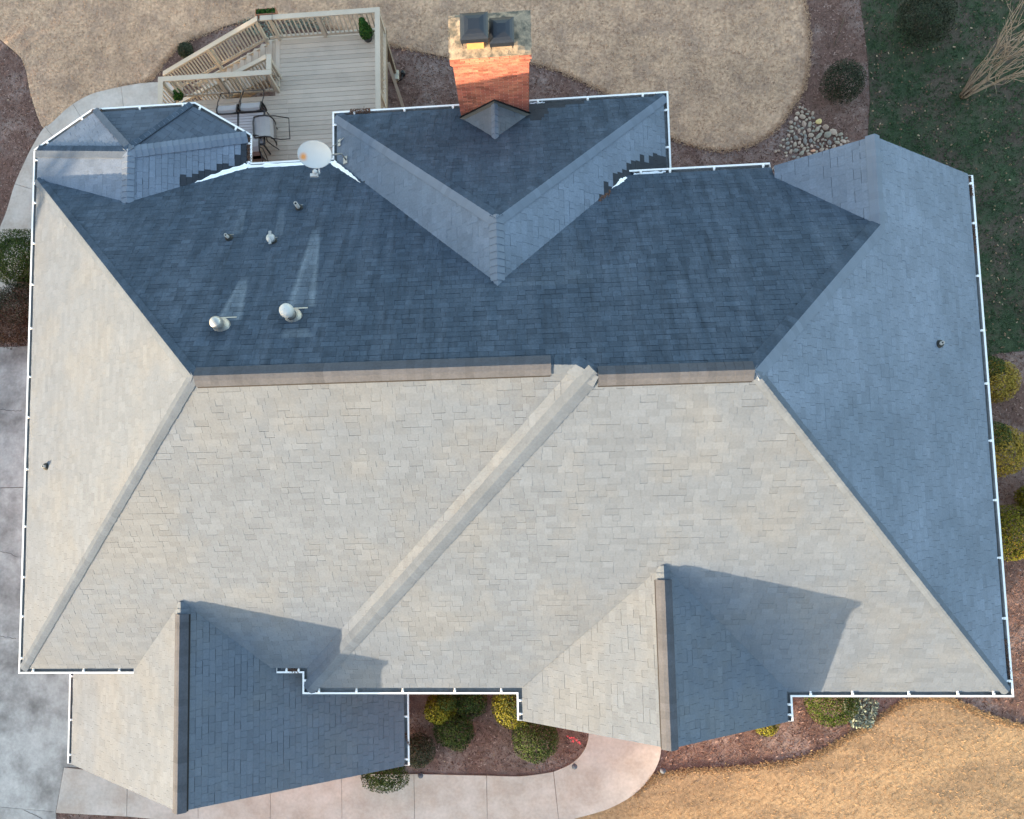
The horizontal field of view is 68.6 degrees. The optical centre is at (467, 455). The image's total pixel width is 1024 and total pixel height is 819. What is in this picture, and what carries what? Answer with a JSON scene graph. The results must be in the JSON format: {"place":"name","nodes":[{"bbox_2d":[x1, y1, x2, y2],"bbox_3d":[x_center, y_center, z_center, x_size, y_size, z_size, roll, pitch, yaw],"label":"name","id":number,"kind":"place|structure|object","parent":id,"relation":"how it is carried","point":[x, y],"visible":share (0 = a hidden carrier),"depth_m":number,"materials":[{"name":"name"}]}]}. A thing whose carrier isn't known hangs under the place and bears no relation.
{"place":"outdoors","nodes":[
{"label":"outdoors","id":0,"kind":"place"},
{"bbox_2d":[0,346,76,818],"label":"driveway","id":1,"kind":"structure","parent":0,"point":[34,708],"depth_m":21.88,"materials":[{"name":"concrete"}]},
{"bbox_2d":[0,409,41,818],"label":"driveway crack","id":2,"kind":"object","parent":1,"relation":"on","point":[10,637],"visible":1,"depth_m":22.23,"materials":[{"name":"grey concrete"}]},
{"bbox_2d":[0,82,183,299],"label":"side path","id":3,"kind":"structure","parent":0,"point":[18,215],"depth_m":24.00,"materials":[{"name":"concrete"}]},
{"bbox_2d":[56,734,660,818],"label":"front path","id":4,"kind":"structure","parent":0,"point":[608,773],"depth_m":20.70,"materials":[{"name":"concrete"}]},
{"bbox_2d":[0,0,812,153],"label":"lawn","id":5,"kind":"structure","parent":0,"point":[709,51],"depth_m":22.96,"materials":[{"name":"beige plant"}]},
{"bbox_2d":[0,0,1023,818],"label":"mulch bed","id":6,"kind":"object","parent":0,"point":[418,704],"visible":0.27,"depth_m":22.12,"materials":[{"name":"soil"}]},
{"bbox_2d":[0,283,29,349],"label":"bronze shrub","id":7,"kind":"object","parent":6,"relation":"on","point":[19,298],"visible":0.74,"depth_m":22.75,"materials":[{"name":"brown plant"}]},
{"bbox_2d":[0,228,30,288],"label":"holly shrub","id":8,"kind":"object","parent":6,"relation":"on","point":[5,244],"visible":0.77,"depth_m":22.81,"materials":[{"name":"green plant"}]},
{"bbox_2d":[177,42,194,58],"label":"green shrub","id":9,"kind":"object","parent":6,"relation":"on","point":[183,50],"visible":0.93,"depth_m":23.59,"materials":[{"name":"green plant"}]},
{"bbox_2d":[238,19,269,34],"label":"silver plant","id":10,"kind":"object","parent":6,"relation":"on","point":[262,24],"visible":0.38,"depth_m":23.77,"materials":[{"name":"grey plant"}]},
{"bbox_2d":[263,23,286,39],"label":"silver plant","id":11,"kind":"object","parent":6,"relation":"on","point":[273,32],"visible":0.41,"depth_m":23.68,"materials":[{"name":"grey plant"}]},
{"bbox_2d":[158,7,404,162],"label":"deck","id":12,"kind":"structure","parent":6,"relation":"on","point":[314,80],"depth_m":21.28,"materials":[{"name":"beige paint"}]},
{"bbox_2d":[172,88,183,100],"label":"potted plant","id":13,"kind":"object","parent":12,"relation":"on","point":[177,96],"visible":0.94,"depth_m":21.36,"materials":[{"name":"green plant"}]},
{"bbox_2d":[216,92,240,117],"bbox_3d":[-6.592,-9.740,21.005,0.660,0.804,0.782,-1,85,4],"label":"sling chair","id":14,"kind":"object","parent":12,"relation":"on","point":[227,110],"visible":0.87,"depth_m":20.64,"materials":[{"name":"grey fabric"}]},
{"bbox_2d":[215,110,270,154],"bbox_3d":[-6.449,-8.945,20.986,1.875,0.726,0.995,-1,85,4],"label":"patio table","id":15,"kind":"object","parent":12,"relation":"on","point":[242,120],"visible":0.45,"depth_m":20.62,"materials":[{"name":"grey metal"}]},
{"bbox_2d":[239,89,269,114],"bbox_3d":[-5.935,-9.786,20.956,0.680,0.804,0.782,-1,85,4],"label":"sling chair","id":16,"kind":"object","parent":12,"relation":"on","point":[252,107],"visible":0.88,"depth_m":20.60,"materials":[{"name":"grey fabric"}]},
{"bbox_2d":[252,134,268,161],"bbox_3d":[-5.927,-8.278,20.836,0.660,0.805,0.962,-1,85,4],"label":"sling chair","id":17,"kind":"object","parent":12,"relation":"on","point":[257,155],"visible":0.41,"depth_m":20.53,"materials":[{"name":"grey fabric"}]},
{"bbox_2d":[255,7,277,21],"bbox_3d":[-5.536,-12.110,20.645,0.583,0.239,0.393,-1,85,4],"label":"planter trough","id":18,"kind":"object","parent":12,"relation":"attached to","point":[265,11],"visible":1,"depth_m":20.60,"materials":[{"name":"ceramic"}]},
{"bbox_2d":[252,115,289,149],"bbox_3d":[-5.367,-8.989,20.848,0.987,0.805,0.717,-1,85,4],"label":"sling chair","id":19,"kind":"object","parent":12,"relation":"on","point":[265,126],"visible":1,"depth_m":20.54,"materials":[{"name":"grey fabric"}]},
{"bbox_2d":[358,17,373,42],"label":"potted plant","id":20,"kind":"object","parent":12,"relation":"on","point":[366,34],"visible":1,"depth_m":20.82,"materials":[{"name":"green plant"}]},
{"bbox_2d":[284,17,328,30],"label":"silver plant","id":21,"kind":"object","parent":6,"relation":"on","point":[288,23],"visible":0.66,"depth_m":23.64,"materials":[{"name":"grey plant"}]},
{"bbox_2d":[360,766,409,793],"bbox_3d":[-2.261,8.663,20.465,1.411,0.975,1.184,-1,85,4],"label":"green shrub","id":22,"kind":"object","parent":6,"relation":"on","point":[382,781],"visible":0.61,"depth_m":20.22,"materials":[{"name":"green plant"}]},
{"bbox_2d":[394,70,405,81],"bbox_3d":[-2.112,-11.769,23.253,0.390,0.180,0.324,-1,85,4],"label":"outlet box","id":23,"kind":"object","parent":6,"relation":"on","point":[396,74],"visible":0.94,"depth_m":23.18,"materials":[{"name":"beige plastic"}]},
{"bbox_2d":[0,2,808,150],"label":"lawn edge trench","id":24,"kind":"object","parent":6,"relation":"on","point":[413,50],"visible":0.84,"depth_m":23.31,"materials":[{"name":"brown soil"}]},
{"bbox_2d":[409,732,435,768],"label":"grey shrub","id":25,"kind":"object","parent":6,"relation":"on","point":[417,759],"visible":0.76,"depth_m":20.30,"materials":[{"name":"green plant"}]},
{"bbox_2d":[423,694,458,725],"bbox_3d":[-0.710,6.930,20.503,0.991,0.923,1.029,-1,85,4],"label":"yellow shrub","id":26,"kind":"object","parent":6,"relation":"on","point":[450,707],"visible":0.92,"depth_m":20.30,"materials":[{"name":"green plant"}]},
{"bbox_2d":[433,709,474,751],"bbox_3d":[-0.362,7.537,20.523,1.179,0.737,1.146,-1,85,4],"label":"green shrub","id":27,"kind":"object","parent":6,"relation":"on","point":[449,742],"visible":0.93,"depth_m":20.35,"materials":[{"name":"green plant"}]},
{"bbox_2d":[451,694,487,718],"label":"green shrub","id":28,"kind":"object","parent":6,"relation":"on","point":[470,698],"visible":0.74,"depth_m":20.42,"materials":[{"name":"green plant"}]},
{"bbox_2d":[491,694,526,729],"bbox_3d":[1.261,6.743,20.306,1.274,1.034,1.369,-1,85,4],"label":"yellow shrub","id":29,"kind":"object","parent":6,"relation":"on","point":[499,701],"visible":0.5,"depth_m":20.06,"materials":[{"name":"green plant"}]},
{"bbox_2d":[7,48,1023,816],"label":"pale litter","id":30,"kind":"object","parent":6,"relation":"on","point":[781,746],"visible":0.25,"depth_m":20.16,"materials":[{"name":"beige plant"}]},
{"bbox_2d":[511,721,558,763],"bbox_3d":[1.840,7.631,20.199,1.324,1.015,1.409,-1,85,4],"label":"green shrub","id":31,"kind":"object","parent":6,"relation":"on","point":[552,740],"visible":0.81,"depth_m":19.97,"materials":[{"name":"green plant"}]},
{"bbox_2d":[756,724,780,736],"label":"shrub","id":32,"kind":"object","parent":6,"relation":"on","point":[772,731],"visible":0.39,"depth_m":19.77,"materials":[{"name":"yellow plant"}]},
{"bbox_2d":[774,106,849,158],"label":"stone swale","id":33,"kind":"structure","parent":6,"relation":"on","point":[819,135],"depth_m":22.13,"materials":[{"name":"grey stone"}]},
{"bbox_2d":[803,697,859,726],"bbox_3d":[9.587,6.443,19.688,1.429,0.992,1.397,-1,85,4],"label":"green shrub","id":34,"kind":"object","parent":6,"relation":"on","point":[830,719],"visible":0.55,"depth_m":19.45,"materials":[{"name":"green plant"}]},
{"bbox_2d":[819,58,866,104],"bbox_3d":[10.886,-10.809,21.664,1.250,1.179,1.236,-1,85,4],"label":"round shrub","id":35,"kind":"object","parent":6,"relation":"on","point":[845,66],"visible":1,"depth_m":21.42,"materials":[{"name":"green plant"}]},
{"bbox_2d":[843,697,878,728],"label":"lambs ear plant","id":36,"kind":"object","parent":6,"relation":"on","point":[859,716],"visible":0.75,"depth_m":19.93,"materials":[{"name":"grey plant"}]},
{"bbox_2d":[987,356,1021,402],"bbox_3d":[14.282,-2.051,20.231,1.217,0.959,1.292,-1,85,4],"label":"golden shrub","id":37,"kind":"object","parent":6,"relation":"on","point":[1000,367],"visible":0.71,"depth_m":19.96,"materials":[{"name":"yellow plant"}]},
{"bbox_2d":[992,420,1023,476],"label":"golden shrub","id":38,"kind":"object","parent":6,"relation":"on","point":[1008,436],"visible":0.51,"depth_m":19.53,"materials":[{"name":"yellow plant"}]},
{"bbox_2d":[999,504,1023,561],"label":"golden shrub","id":39,"kind":"object","parent":6,"relation":"on","point":[1007,539],"visible":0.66,"depth_m":19.38,"materials":[{"name":"yellow plant"}]},
{"bbox_2d":[1013,485,1023,510],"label":"golden shrub","id":40,"kind":"object","parent":6,"relation":"on","point":[1019,499],"visible":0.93,"depth_m":19.74,"materials":[{"name":"yellow plant"}]},
{"bbox_2d":[576,697,1023,818],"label":"lawn","id":41,"kind":"structure","parent":0,"point":[767,792],"depth_m":19.87,"materials":[{"name":"beige plant"}]},
{"bbox_2d":[860,0,1023,355],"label":"green lawn","id":42,"kind":"structure","parent":0,"point":[969,61],"depth_m":21.87,"materials":[{"name":"green plant"}]},
{"bbox_2d":[893,0,957,48],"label":"round shrub","id":43,"kind":"object","parent":42,"relation":"on","point":[944,8],"visible":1,"depth_m":21.32,"materials":[{"name":"green plant"}]},
{"bbox_2d":[864,0,1023,353],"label":"fallen leaves","id":44,"kind":"object","parent":42,"relation":"on","point":[964,145],"visible":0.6,"depth_m":21.83,"materials":[{"name":"brown plant"}]},
{"bbox_2d":[959,1,1023,99],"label":"bare tree","id":45,"kind":"object","parent":42,"relation":"on","point":[967,91],"visible":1,"depth_m":20.01,"materials":[{"name":"brown plant"}]},
{"bbox_3d":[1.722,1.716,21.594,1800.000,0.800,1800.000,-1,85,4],"label":"ground","id":46,"kind":"structure","parent":0,"visible":0},
{"bbox_2d":[18,10,1013,813],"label":"house","id":47,"kind":"structure","parent":46,"relation":"on","point":[480,388],"depth_m":15.20,"materials":[{"name":"grey"}]},
{"bbox_2d":[195,163,249,182],"bbox_3d":[-5.849,-6.745,17.947,1.345,0.380,0.170,-25,84,2],"label":"snow patch","id":48,"kind":"object","parent":47,"relation":"on","point":[233,169],"visible":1,"depth_m":17.97,"materials":[{"name":"white snow"}]},
{"bbox_2d":[248,161,336,167],"bbox_3d":[-4.195,-6.952,17.962,2.166,0.024,0.180,-1,85,4],"label":"gutter","id":49,"kind":"object","parent":47,"relation":"on","point":[278,164],"visible":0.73,"depth_m":18.00,"materials":[{"name":"white metal"}]},
{"bbox_2d":[297,137,347,177],"bbox_3d":[-3.219,-6.894,17.290,0.822,1.163,1.357,43,90,6],"label":"satellite dish","id":50,"kind":"object","parent":47,"relation":"attached to","point":[316,154],"visible":1,"depth_m":16.95,"materials":[{"name":"white metal"}]},
{"bbox_2d":[331,160,360,182],"bbox_3d":[-2.840,-6.626,17.559,1.104,0.543,0.160,45,90,6],"label":"snow patch","id":51,"kind":"object","parent":47,"relation":"on","point":[339,166],"visible":1,"depth_m":17.64,"materials":[{"name":"white snow"}]},
{"bbox_2d":[91,108,1011,745],"bbox_3d":[1.142,-0.913,17.188,20.666,3.720,15.892,-1,85,4],"label":"leaf debris","id":52,"kind":"object","parent":47,"relation":"on","point":[1009,670],"visible":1,"depth_m":16.72,"materials":[{"name":"brown plant"}]},
{"bbox_2d":[612,177,626,187],"bbox_3d":[3.336,-5.968,16.418,0.119,0.254,0.496,41,90,6],"label":"snow patch","id":53,"kind":"object","parent":47,"relation":"on","point":[621,180],"visible":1,"depth_m":16.44,"materials":[{"name":"white snow"}]},
{"bbox_2d":[633,170,665,174],"bbox_3d":[4.049,-6.259,16.623,0.717,0.015,0.084,-3,85,4],"label":"snow patch","id":54,"kind":"object","parent":47,"relation":"on","point":[652,172],"visible":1,"depth_m":16.62,"materials":[{"name":"white snow"}]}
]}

